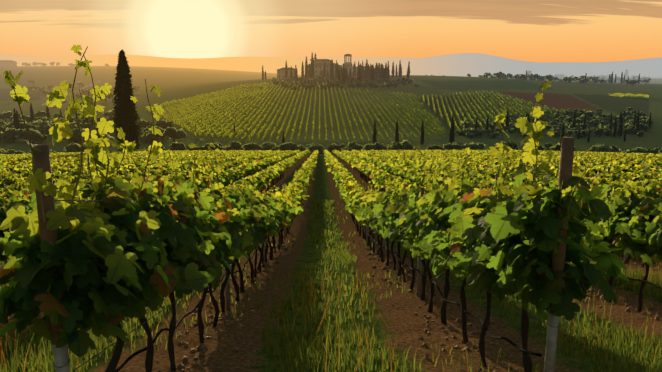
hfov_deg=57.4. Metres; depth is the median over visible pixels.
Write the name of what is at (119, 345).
vine
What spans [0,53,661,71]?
mountains
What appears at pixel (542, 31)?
sky
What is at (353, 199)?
vine leaves
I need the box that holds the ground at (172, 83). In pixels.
[0,66,661,371]
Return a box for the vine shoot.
[1,45,651,235]
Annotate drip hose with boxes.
[115,213,661,371]
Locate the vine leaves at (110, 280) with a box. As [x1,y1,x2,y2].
[0,166,661,357]
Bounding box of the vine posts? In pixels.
[2,137,645,371]
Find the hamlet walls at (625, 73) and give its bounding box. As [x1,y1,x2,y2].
[527,70,627,77]
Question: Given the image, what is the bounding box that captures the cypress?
[12,49,651,150]
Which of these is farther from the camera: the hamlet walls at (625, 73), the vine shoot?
the hamlet walls at (625, 73)
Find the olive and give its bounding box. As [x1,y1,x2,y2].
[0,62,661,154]
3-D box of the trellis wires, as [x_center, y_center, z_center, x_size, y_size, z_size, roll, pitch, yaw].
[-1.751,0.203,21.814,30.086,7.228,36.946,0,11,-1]
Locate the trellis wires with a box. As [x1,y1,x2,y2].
[2,178,661,371]
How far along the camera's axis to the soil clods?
8.63 m
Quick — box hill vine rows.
[146,82,648,142]
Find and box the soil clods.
[157,241,661,371]
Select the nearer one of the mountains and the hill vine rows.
the hill vine rows
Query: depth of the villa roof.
710.38 m
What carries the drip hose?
on the ground at (172, 83)
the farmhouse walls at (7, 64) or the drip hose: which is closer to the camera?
the drip hose
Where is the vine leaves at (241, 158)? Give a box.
[0,149,661,181]
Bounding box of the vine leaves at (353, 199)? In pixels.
[0,168,661,231]
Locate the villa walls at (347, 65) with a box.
[277,56,395,79]
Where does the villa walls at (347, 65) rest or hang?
on the ground at (172, 83)
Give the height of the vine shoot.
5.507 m
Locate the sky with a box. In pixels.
[0,0,661,62]
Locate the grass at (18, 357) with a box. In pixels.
[0,199,661,371]
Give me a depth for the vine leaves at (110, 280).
4.10 m
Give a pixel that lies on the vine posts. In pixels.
(42, 161)
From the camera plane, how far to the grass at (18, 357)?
7.01 m
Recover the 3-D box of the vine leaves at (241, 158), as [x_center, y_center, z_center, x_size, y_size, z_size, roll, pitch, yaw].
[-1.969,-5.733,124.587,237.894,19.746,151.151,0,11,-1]
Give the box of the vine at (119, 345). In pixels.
[0,151,661,371]
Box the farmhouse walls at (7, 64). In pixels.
[0,62,17,67]
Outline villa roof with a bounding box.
[277,54,375,69]

